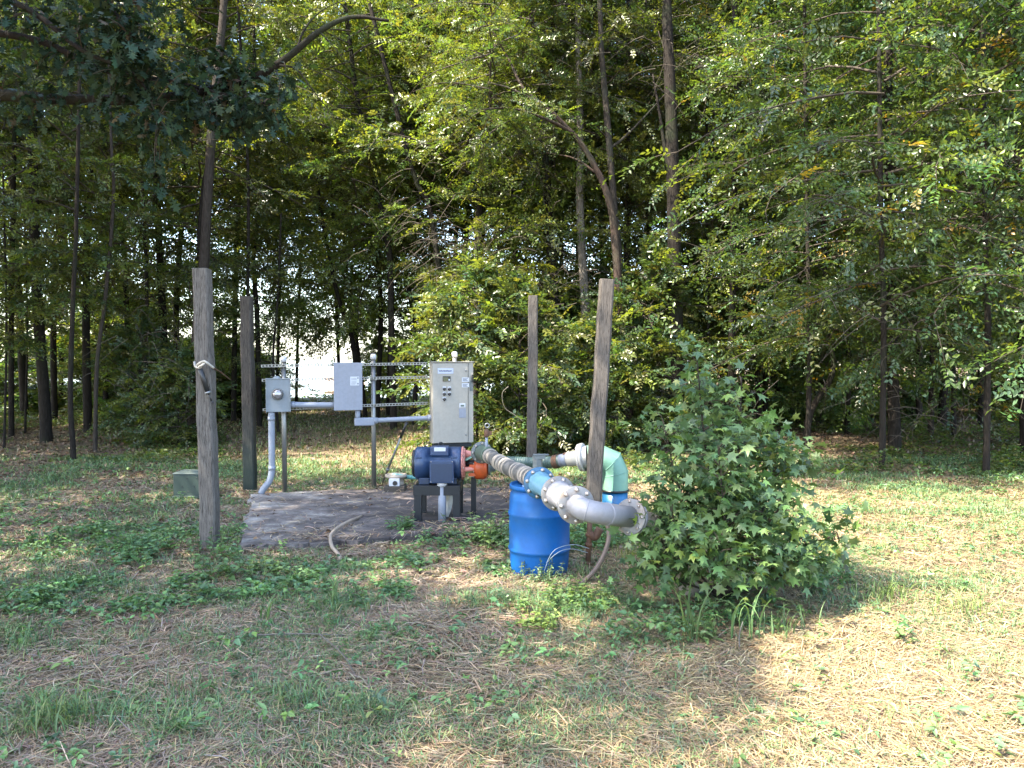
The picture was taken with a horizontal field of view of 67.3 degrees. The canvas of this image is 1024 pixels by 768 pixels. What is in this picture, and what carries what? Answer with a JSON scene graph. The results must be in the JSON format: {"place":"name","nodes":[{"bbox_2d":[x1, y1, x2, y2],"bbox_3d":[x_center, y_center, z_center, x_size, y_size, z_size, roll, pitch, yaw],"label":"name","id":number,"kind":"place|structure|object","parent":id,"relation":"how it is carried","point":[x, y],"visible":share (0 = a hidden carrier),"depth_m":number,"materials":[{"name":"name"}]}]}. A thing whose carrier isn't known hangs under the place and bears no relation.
{"place":"outdoors","nodes":[
{"label":"outdoors","id":0,"kind":"place"},
{"bbox_2d":[31,360,491,397],"bbox_3d":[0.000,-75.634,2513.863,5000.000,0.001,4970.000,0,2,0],"label":"lake water","id":1,"kind":"structure","parent":0,"point":[319,371],"depth_m":155.18,"materials":[{"name":"grey liquid"}]},
{"bbox_2d":[0,0,1015,359],"label":"sky","id":2,"kind":"structure","parent":0,"point":[328,356],"materials":[{"name":"white"}]},
{"bbox_2d":[0,395,1016,470],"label":"track grass","id":3,"kind":"structure","parent":0,"point":[319,426],"depth_m":20.37,"materials":[{"name":"plant"}]},
{"bbox_2d":[0,367,1023,767],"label":"ground","id":4,"kind":"structure","parent":0,"point":[246,551],"depth_m":5.62,"materials":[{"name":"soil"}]},
{"bbox_2d":[0,1,24,437],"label":"tree","id":5,"kind":"object","parent":4,"relation":"on","point":[11,431],"visible":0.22,"depth_m":19.94,"materials":[{"name":"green plant"}]},
{"bbox_2d":[0,353,78,414],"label":"shrub","id":6,"kind":"object","parent":4,"relation":"on","point":[33,390],"visible":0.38,"depth_m":28.40,"materials":[{"name":"green plant"}]},
{"bbox_2d":[19,0,62,419],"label":"tree","id":7,"kind":"object","parent":4,"relation":"on","point":[53,381],"visible":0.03,"depth_m":24.94,"materials":[{"name":"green plant"}]},
{"bbox_2d":[0,24,93,447],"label":"tree","id":8,"kind":"object","parent":4,"relation":"on","point":[13,303],"visible":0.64,"depth_m":17.38,"materials":[{"name":"green plant"}]},
{"bbox_2d":[0,26,101,433],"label":"tree","id":9,"kind":"object","parent":4,"relation":"on","point":[4,137],"visible":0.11,"depth_m":20.87,"materials":[{"name":"green plant"}]},
{"bbox_2d":[0,558,117,618],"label":"weed","id":10,"kind":"object","parent":4,"relation":"on","point":[31,603],"visible":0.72,"depth_m":6.54,"materials":[{"name":"green plant"}]},
{"bbox_2d":[0,0,120,417],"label":"tree","id":11,"kind":"object","parent":4,"relation":"on","point":[21,367],"visible":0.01,"depth_m":25.70,"materials":[{"name":"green plant"}]},
{"bbox_2d":[3,325,120,416],"bbox_3d":[-16.642,-0.293,29.678,4.901,4.533,5.855,0,2,0],"label":"shrub","id":12,"kind":"object","parent":4,"relation":"on","point":[62,401],"visible":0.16,"depth_m":29.13,"materials":[{"name":"green plant"}]},
{"bbox_2d":[0,668,144,750],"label":"grass tuft","id":13,"kind":"object","parent":4,"relation":"on","point":[58,714],"visible":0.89,"depth_m":4.25,"materials":[{"name":"plant"}]},
{"bbox_2d":[0,0,157,442],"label":"tree","id":14,"kind":"object","parent":4,"relation":"on","point":[45,419],"visible":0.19,"depth_m":19.21,"materials":[{"name":"green plant"}]},
{"bbox_2d":[0,0,167,459],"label":"tree","id":15,"kind":"object","parent":4,"relation":"on","point":[76,220],"visible":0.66,"depth_m":16.65,"materials":[{"name":"green plant"}]},
{"bbox_2d":[57,348,134,415],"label":"shrub","id":16,"kind":"object","parent":4,"relation":"on","point":[77,366],"visible":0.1,"depth_m":27.12,"materials":[{"name":"green plant"}]},
{"bbox_2d":[0,1,196,431],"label":"tree","id":17,"kind":"object","parent":4,"relation":"on","point":[87,397],"visible":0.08,"depth_m":21.67,"materials":[{"name":"green plant"}]},
{"bbox_2d":[19,0,193,451],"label":"tree","id":18,"kind":"object","parent":4,"relation":"on","point":[104,149],"visible":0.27,"depth_m":18.13,"materials":[{"name":"green plant"}]},
{"bbox_2d":[0,0,222,397],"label":"tree","id":19,"kind":"object","parent":4,"relation":"on","point":[63,322],"visible":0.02,"depth_m":30.11,"materials":[{"name":"green plant"}]},
{"bbox_2d":[77,306,181,446],"bbox_3d":[-9.102,0.092,19.248,2.914,4.098,3.399,0,2,0],"label":"shrub","id":20,"kind":"object","parent":4,"relation":"on","point":[120,354],"visible":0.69,"depth_m":18.68,"materials":[{"name":"green plant"}]},
{"bbox_2d":[1,7,273,406],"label":"tree","id":21,"kind":"object","parent":4,"relation":"on","point":[125,301],"visible":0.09,"depth_m":24.50,"materials":[{"name":"green plant"}]},
{"bbox_2d":[24,10,268,340],"bbox_3d":[-14.464,-11.611,34.543,13.504,25.452,12.247,1,2,26],"label":"tree","id":22,"kind":"object","parent":4,"relation":"on","point":[244,292],"depth_m":34.93,"materials":[{"name":"green plant"}]},
{"bbox_2d":[88,529,206,570],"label":"weed","id":23,"kind":"object","parent":4,"relation":"on","point":[129,551],"visible":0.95,"depth_m":7.63,"materials":[{"name":"green plant"}]},
{"bbox_2d":[19,3,300,412],"bbox_3d":[-11.525,-6.332,24.889,7.762,15.460,9.240,1,2,25],"label":"tree","id":24,"kind":"object","parent":4,"relation":"on","point":[160,308],"visible":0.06,"depth_m":23.74,"materials":[{"name":"green plant"}]},
{"bbox_2d":[108,340,238,448],"bbox_3d":[-7.870,0.549,17.951,2.864,3.197,2.726,0,2,0],"label":"shrub","id":25,"kind":"object","parent":4,"relation":"on","point":[185,359],"visible":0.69,"depth_m":17.64,"materials":[{"name":"green plant"}]},
{"bbox_2d":[100,655,266,717],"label":"grass tuft","id":26,"kind":"object","parent":4,"relation":"on","point":[183,691],"visible":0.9,"depth_m":4.67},
{"bbox_2d":[171,469,198,498],"bbox_3d":[-4.691,1.497,11.372,0.530,0.417,0.400,0,2,0],"label":"utility box","id":27,"kind":"object","parent":4,"relation":"on","point":[186,480],"visible":0.63,"depth_m":11.20,"materials":[{"name":"green paint"}]},
{"bbox_2d":[15,0,360,441],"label":"tree","id":28,"kind":"object","parent":4,"relation":"on","point":[205,251],"visible":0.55,"depth_m":20.14,"materials":[{"name":"green plant"}]},
{"bbox_2d":[0,0,388,212],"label":"oak tree","id":29,"kind":"object","parent":4,"relation":"on","point":[124,43],"visible":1,"depth_m":8.04,"materials":[{"name":"green plant"}]},
{"bbox_2d":[192,268,219,549],"bbox_3d":[-3.247,0.358,8.176,0.254,3.165,0.240,0,2,0],"label":"wooden post","id":30,"kind":"object","parent":4,"relation":"on","point":[208,480],"visible":0.84,"depth_m":8.10,"materials":[{"name":"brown wood"}]},
{"bbox_2d":[175,519,241,557],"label":"weed","id":31,"kind":"object","parent":4,"relation":"on","point":[223,538],"visible":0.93,"depth_m":8.02,"materials":[{"name":"green plant"}]},
{"bbox_2d":[130,0,292,333],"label":"tree","id":32,"kind":"object","parent":4,"relation":"on","point":[174,230],"visible":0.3,"depth_m":21.22,"materials":[{"name":"green plant"}]},
{"bbox_2d":[158,352,266,419],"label":"shrub","id":33,"kind":"object","parent":4,"relation":"on","point":[228,394],"visible":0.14,"depth_m":26.54,"materials":[{"name":"green plant"}]},
{"bbox_2d":[205,5,264,421],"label":"tree","id":34,"kind":"object","parent":4,"relation":"on","point":[233,379],"visible":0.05,"depth_m":24.95,"materials":[{"name":"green plant"}]},
{"bbox_2d":[190,550,291,598],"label":"weed","id":35,"kind":"object","parent":4,"relation":"on","point":[226,568],"visible":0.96,"depth_m":7.10,"materials":[{"name":"green plant"}]},
{"bbox_2d":[209,0,275,295],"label":"tree","id":36,"kind":"object","parent":4,"relation":"on","point":[248,207],"visible":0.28,"depth_m":20.34,"materials":[{"name":"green plant"}]},
{"bbox_2d":[134,0,353,426],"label":"tree","id":37,"kind":"object","parent":4,"relation":"on","point":[254,58],"visible":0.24,"depth_m":23.98,"materials":[{"name":"green plant"}]},
{"bbox_2d":[240,296,256,490],"bbox_3d":[-4.053,0.235,11.834,0.217,3.155,0.226,0,2,0],"label":"wooden post","id":38,"kind":"object","parent":4,"relation":"on","point":[249,455],"visible":0.85,"depth_m":11.76,"materials":[{"name":"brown wood"}]},
{"bbox_2d":[169,1,363,375],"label":"tree","id":39,"kind":"object","parent":4,"relation":"on","point":[278,343],"visible":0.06,"depth_m":32.01,"materials":[{"name":"green plant"}]},
{"bbox_2d":[258,412,275,493],"bbox_3d":[-3.672,1.043,11.498,0.260,1.248,0.106,0,2,-14],"label":"service conduit","id":40,"kind":"object","parent":4,"relation":"on","point":[265,486],"visible":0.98,"depth_m":11.47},
{"bbox_2d":[213,141,328,432],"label":"tree","id":41,"kind":"object","parent":4,"relation":"on","point":[279,230],"visible":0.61,"depth_m":22.41,"materials":[{"name":"green plant"}]},
{"bbox_2d":[216,3,362,401],"bbox_3d":[-10.270,-8.523,34.754,8.701,19.237,7.905,-1,2,-31],"label":"tree","id":42,"kind":"object","parent":4,"relation":"on","point":[297,350],"visible":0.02,"depth_m":34.88,"materials":[{"name":"green plant"}]},
{"bbox_2d":[238,0,415,365],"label":"tree","id":43,"kind":"object","parent":4,"relation":"on","point":[328,338],"visible":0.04,"depth_m":32.06,"materials":[{"name":"green plant"}]},
{"bbox_2d":[237,0,448,417],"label":"tree","id":44,"kind":"object","parent":4,"relation":"on","point":[338,296],"visible":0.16,"depth_m":25.84,"materials":[{"name":"green plant"}]},
{"bbox_2d":[289,563,402,628],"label":"weed","id":45,"kind":"object","parent":4,"relation":"on","point":[354,583],"visible":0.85,"depth_m":6.53,"materials":[{"name":"green plant"}]},
{"bbox_2d":[261,352,457,491],"bbox_3d":[-2.322,0.618,11.994,3.010,2.256,0.107,-1,2,-16],"label":"equipment rack","id":46,"kind":"object","parent":4,"relation":"on","point":[373,377],"visible":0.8,"depth_m":11.98,"materials":[{"name":"metal"}]},
{"bbox_2d":[265,376,290,411],"bbox_3d":[-3.485,0.151,11.466,0.362,0.539,0.245,-1,2,-16],"label":"meter box","id":47,"kind":"object","parent":46,"relation":"attached to","point":[278,393],"visible":1,"depth_m":11.45,"materials":[{"name":"metal"}]},
{"bbox_2d":[333,363,362,410],"bbox_3d":[-2.514,0.036,11.777,0.428,0.726,0.166,-1,2,-16],"label":"disconnect box","id":48,"kind":"object","parent":46,"relation":"attached to","point":[347,386],"visible":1,"depth_m":11.70,"materials":[{"name":"metal"}]},
{"bbox_2d":[334,363,362,410],"bbox_3d":[-2.496,0.038,11.713,0.427,0.726,0.022,-1,2,-16],"label":"door","id":49,"kind":"structure","parent":48,"relation":"in","point":[347,396],"depth_m":11.70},
{"bbox_2d":[287,59,444,416],"bbox_3d":[-5.388,-5.430,28.534,6.274,13.468,7.236,0,2,-12],"label":"tree","id":50,"kind":"object","parent":4,"relation":"on","point":[359,361],"visible":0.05,"depth_m":27.18,"materials":[{"name":"green plant"}]},
{"bbox_2d":[269,8,472,415],"bbox_3d":[-4.585,-6.494,26.981,6.746,15.735,8.267,1,2,16],"label":"tree","id":51,"kind":"object","parent":4,"relation":"on","point":[375,339],"visible":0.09,"depth_m":27.01,"materials":[{"name":"green plant"}]},
{"bbox_2d":[233,0,514,429],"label":"tree","id":52,"kind":"object","parent":4,"relation":"on","point":[356,7],"visible":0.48,"depth_m":22.34,"materials":[{"name":"green plant"}]},
{"bbox_2d":[344,29,405,417],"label":"tree","id":53,"kind":"object","parent":4,"relation":"on","point":[379,353],"visible":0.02,"depth_m":25.91,"materials":[{"name":"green plant"}]},
{"bbox_2d":[240,487,510,549],"bbox_3d":[-1.546,1.728,10.257,3.867,0.145,3.518,-1,2,-16],"label":"concrete pad","id":54,"kind":"object","parent":4,"relation":"on","point":[287,509],"visible":0.54,"depth_m":9.77,"materials":[{"name":"concrete"}]},
{"bbox_2d":[412,442,495,520],"bbox_3d":[-0.725,1.242,9.683,1.038,1.034,0.660,0,2,0],"label":"pump","id":55,"kind":"object","parent":54,"relation":"on","point":[432,466],"visible":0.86,"depth_m":9.49,"materials":[{"name":"blue paint"}]},
{"bbox_2d":[281,0,546,360],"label":"tree","id":56,"kind":"object","parent":4,"relation":"on","point":[396,203],"visible":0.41,"depth_m":21.70,"materials":[{"name":"green plant"}]},
{"bbox_2d":[312,59,523,424],"bbox_3d":[-2.137,-4.653,22.826,6.614,12.222,11.785,-1,2,-23],"label":"tree","id":57,"kind":"object","parent":4,"relation":"on","point":[415,394],"visible":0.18,"depth_m":24.38,"materials":[{"name":"green plant"}]},
{"bbox_2d":[285,1,600,409],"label":"tree","id":58,"kind":"object","parent":4,"relation":"on","point":[384,385],"visible":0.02,"depth_m":31.15,"materials":[{"name":"green plant"}]},
{"bbox_2d":[299,0,598,431],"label":"tree","id":59,"kind":"object","parent":4,"relation":"on","point":[478,226],"visible":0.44,"depth_m":19.46,"materials":[{"name":"green plant"}]},
{"bbox_2d":[429,361,473,484],"bbox_3d":[-0.956,0.651,12.214,0.681,2.016,0.307,-1,2,-16],"label":"control cabinet","id":60,"kind":"object","parent":4,"relation":"on","point":[451,401],"visible":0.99,"depth_m":12.10,"materials":[{"name":"metal"}]},
{"bbox_2d":[321,0,604,421],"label":"tree","id":61,"kind":"object","parent":4,"relation":"on","point":[473,239],"visible":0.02,"depth_m":25.19,"materials":[{"name":"green plant"}]},
{"bbox_2d":[376,250,554,456],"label":"tree","id":62,"kind":"object","parent":4,"relation":"on","point":[445,299],"visible":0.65,"depth_m":16.00,"materials":[{"name":"green plant"}]},
{"bbox_2d":[441,510,508,550],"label":"weed","id":63,"kind":"object","parent":4,"relation":"on","point":[483,528],"visible":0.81,"depth_m":8.36,"materials":[{"name":"green plant"}]},
{"bbox_2d":[0,475,1023,767],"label":"dry straw","id":64,"kind":"object","parent":4,"relation":"on","point":[892,657],"visible":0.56,"depth_m":5.05,"materials":[{"name":"plant"}]},
{"bbox_2d":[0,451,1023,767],"bbox_3d":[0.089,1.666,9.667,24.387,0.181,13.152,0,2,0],"label":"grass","id":65,"kind":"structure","parent":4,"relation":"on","point":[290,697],"depth_m":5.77,"materials":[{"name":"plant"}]},
{"bbox_2d":[0,461,1023,767],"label":"ground weeds","id":66,"kind":"object","parent":4,"relation":"on","point":[138,603],"visible":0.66,"depth_m":6.32,"materials":[{"name":"green plant"}]},
{"bbox_2d":[0,404,1023,480],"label":"undergrowth","id":67,"kind":"object","parent":4,"relation":"on","point":[1015,455],"visible":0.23,"depth_m":17.03,"materials":[{"name":"green plant"}]},
{"bbox_2d":[438,263,595,456],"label":"tree","id":68,"kind":"object","parent":4,"relation":"on","point":[520,286],"visible":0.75,"depth_m":15.47,"materials":[{"name":"green plant"}]},
{"bbox_2d":[367,0,675,446],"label":"tree","id":69,"kind":"object","parent":4,"relation":"on","point":[490,76],"visible":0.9,"depth_m":17.48,"materials":[{"name":"green plant"}]},
{"bbox_2d":[526,295,537,456],"bbox_3d":[0.302,0.183,11.680,0.182,3.045,0.200,0,2,0],"label":"wooden post","id":70,"kind":"object","parent":4,"relation":"on","point":[532,388],"visible":0.72,"depth_m":11.61,"materials":[{"name":"grey wood"}]},
{"bbox_2d":[409,0,663,418],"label":"tree","id":71,"kind":"object","parent":4,"relation":"on","point":[545,160],"visible":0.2,"depth_m":20.30,"materials":[{"name":"green plant"}]},
{"bbox_2d":[390,0,684,388],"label":"tree","id":72,"kind":"object","parent":4,"relation":"on","point":[507,198],"visible":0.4,"depth_m":20.23,"materials":[{"name":"green plant"}]},
{"bbox_2d":[508,480,570,576],"bbox_3d":[0.262,1.381,7.377,0.598,0.860,0.598,0,2,0],"label":"plastic drum","id":73,"kind":"object","parent":4,"relation":"on","point":[538,529],"visible":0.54,"depth_m":7.13,"materials":[{"name":"plastic"}]},
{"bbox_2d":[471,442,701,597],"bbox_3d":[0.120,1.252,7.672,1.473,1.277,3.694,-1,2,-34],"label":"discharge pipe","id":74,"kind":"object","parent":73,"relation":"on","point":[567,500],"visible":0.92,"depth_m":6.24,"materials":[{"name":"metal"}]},
{"bbox_2d":[120,398,1023,600],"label":"yellowing grass","id":75,"kind":"structure","parent":4,"relation":"on","point":[357,442],"depth_m":12.68,"materials":[{"name":"plant"}]},
{"bbox_2d":[525,573,623,610],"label":"weed","id":76,"kind":"object","parent":4,"relation":"on","point":[586,590],"visible":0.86,"depth_m":6.32,"materials":[{"name":"green plant"}]},
{"bbox_2d":[425,0,753,432],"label":"tree","id":77,"kind":"object","parent":4,"relation":"on","point":[583,273],"visible":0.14,"depth_m":19.80,"materials":[{"name":"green plant"}]},
{"bbox_2d":[493,1,690,315],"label":"tree","id":78,"kind":"object","parent":4,"relation":"on","point":[601,256],"visible":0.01,"depth_m":26.94,"materials":[{"name":"green plant"}]},
{"bbox_2d":[584,279,613,522],"bbox_3d":[1.043,0.318,9.314,0.366,3.163,0.198,0,2,0],"label":"wooden post","id":79,"kind":"object","parent":4,"relation":"on","point":[596,445],"visible":0.74,"depth_m":9.22,"materials":[{"name":"grey wood"}]},
{"bbox_2d":[413,0,785,415],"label":"tree","id":80,"kind":"object","parent":4,"relation":"on","point":[598,42],"visible":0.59,"depth_m":18.92,"materials":[{"name":"green plant"}]},
{"bbox_2d":[587,445,628,503],"bbox_3d":[1.216,1.294,9.765,0.544,1.044,0.363,0,2,0],"label":"mint pipe","id":81,"kind":"object","parent":4,"relation":"on","point":[615,489],"visible":0.59,"depth_m":9.62,"materials":[{"name":"green plastic"}]},
{"bbox_2d":[507,443,587,471],"bbox_3d":[0.282,0.942,9.983,1.467,0.398,0.448,0,2,15],"label":"pipe","id":82,"kind":"object","parent":81,"relation":"attached to","point":[577,457],"visible":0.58,"depth_m":9.80,"materials":[{"name":"metal"}]},
{"bbox_2d":[540,303,676,454],"bbox_3d":[2.054,0.122,16.892,3.310,3.882,3.489,0,2,0],"label":"shrub","id":83,"kind":"object","parent":4,"relation":"on","point":[631,372],"visible":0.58,"depth_m":16.54,"materials":[{"name":"green plant"}]},
{"bbox_2d":[445,0,789,394],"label":"tree","id":84,"kind":"object","parent":4,"relation":"on","point":[594,297],"depth_m":28.59,"materials":[{"name":"green plant"}]},
{"bbox_2d":[531,0,759,413],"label":"tree","id":85,"kind":"object","parent":4,"relation":"on","point":[628,196],"visible":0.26,"depth_m":19.81,"materials":[{"name":"green plant"}]},
{"bbox_2d":[529,15,775,389],"bbox_3d":[4.171,-4.534,21.884,6.998,12.057,5.688,0,2,-15],"label":"tree","id":86,"kind":"object","parent":4,"relation":"on","point":[603,211],"visible":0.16,"depth_m":21.29,"materials":[{"name":"green plant"}]},
{"bbox_2d":[563,234,755,453],"bbox_3d":[3.367,-0.696,17.301,4.401,5.303,3.769,0,2,0],"label":"shrub","id":87,"kind":"object","parent":4,"relation":"on","point":[656,263],"visible":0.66,"depth_m":17.04,"materials":[{"name":"green plant"}]},
{"bbox_2d":[566,0,793,447],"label":"tree","id":88,"kind":"object","parent":4,"relation":"on","point":[670,136],"visible":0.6,"depth_m":17.68,"materials":[{"name":"green plant"}]},
{"bbox_2d":[663,568,735,641],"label":"grass tuft","id":89,"kind":"object","parent":4,"relation":"on","point":[691,618],"visible":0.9,"depth_m":5.51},
{"bbox_2d":[548,0,878,437],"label":"tree","id":90,"kind":"object","parent":4,"relation":"on","point":[732,305],"visible":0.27,"depth_m":19.45,"materials":[{"name":"green plant"}]},
{"bbox_2d":[614,2,820,409],"bbox_3d":[8.123,-6.309,26.868,7.967,15.356,7.171,2,2,42],"label":"tree","id":91,"kind":"object","parent":4,"relation":"on","point":[695,219],"visible":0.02,"depth_m":26.30,"materials":[{"name":"green plant"}]},
{"bbox_2d":[606,334,868,608],"bbox_3d":[1.903,0.707,6.294,1.815,2.260,2.112,2,2,40],"label":"sapling bush","id":92,"kind":"object","parent":4,"relation":"on","point":[730,510],"visible":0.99,"depth_m":6.11,"materials":[{"name":"green plant"}]},
{"bbox_2d":[610,0,894,419],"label":"tree","id":93,"kind":"object","parent":4,"relation":"on","point":[690,247],"visible":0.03,"depth_m":22.35,"materials":[{"name":"green plant"}]},
{"bbox_2d":[635,0,918,416],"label":"tree","id":94,"kind":"object","parent":4,"relation":"on","point":[765,405],"visible":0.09,"depth_m":21.51,"materials":[{"name":"green plant"}]},
{"bbox_2d":[644,0,965,453],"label":"tree","id":95,"kind":"object","parent":4,"relation":"on","point":[744,57],"visible":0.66,"depth_m":16.34,"materials":[{"name":"green plant"}]},
{"bbox_2d":[592,0,1023,468],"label":"tree","id":96,"kind":"object","parent":4,"relation":"on","point":[832,139],"visible":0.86,"depth_m":13.61,"materials":[{"name":"green plant"}]},
{"bbox_2d":[750,343,874,424],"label":"shrub","id":97,"kind":"object","parent":4,"relation":"on","point":[792,410],"visible":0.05,"depth_m":24.40,"materials":[{"name":"green plant"}]},
{"bbox_2d":[742,269,923,434],"bbox_3d":[9.005,-0.523,21.943,4.945,5.605,3.155,1,2,34],"label":"shrub","id":98,"kind":"object","parent":4,"relation":"on","point":[797,397],"visible":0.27,"depth_m":21.47,"materials":[{"name":"green plant"}]},
{"bbox_2d":[690,0,999,445],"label":"tree","id":99,"kind":"object","parent":4,"relation":"on","point":[820,394],"visible":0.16,"depth_m":18.92,"materials":[{"name":"green plant"}]},
{"bbox_2d":[697,0,1023,441],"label":"tree","id":100,"kind":"object","parent":4,"relation":"on","point":[931,359],"visible":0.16,"depth_m":18.10,"materials":[{"name":"green plant"}]},
{"bbox_2d":[703,0,1023,468],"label":"tree","id":101,"kind":"object","parent":4,"relation":"on","point":[894,437],"visible":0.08,"depth_m":17.37,"materials":[{"name":"green plant"}]},
{"bbox_2d":[748,0,1023,471],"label":"tree","id":102,"kind":"object","parent":4,"relation":"on","point":[985,133],"visible":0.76,"depth_m":13.03,"materials":[{"name":"green plant"}]},
{"bbox_2d":[782,0,1023,447],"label":"tree","id":103,"kind":"object","parent":4,"relation":"on","point":[981,297],"visible":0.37,"depth_m":14.97,"materials":[{"name":"green plant"}]},
{"bbox_2d":[870,290,975,421],"bbox_3d":[13.379,-0.716,26.026,2.877,5.827,5.132,-1,2,-21],"label":"shrub","id":104,"kind":"object","parent":4,"relation":"on","point":[908,401],"visible":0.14,"depth_m":24.98,"materials":[{"name":"green plant"}]},
{"bbox_2d":[837,2,1023,453],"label":"tree","id":105,"kind":"object","parent":4,"relation":"on","point":[1021,419],"visible":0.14,"depth_m":17.88,"materials":[{"name":"green plant"}]},
{"bbox_2d":[852,13,1023,426],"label":"tree","id":106,"kind":"object","parent":4,"relation":"on","point":[942,393],"visible":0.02,"depth_m":23.02,"materials":[{"name":"green plant"}]},
{"bbox_2d":[956,321,1018,420],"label":"shrub","id":107,"kind":"object","parent":4,"relation":"on","point":[1007,404],"visible":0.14,"depth_m":26.48,"materials":[{"name":"green plant"}]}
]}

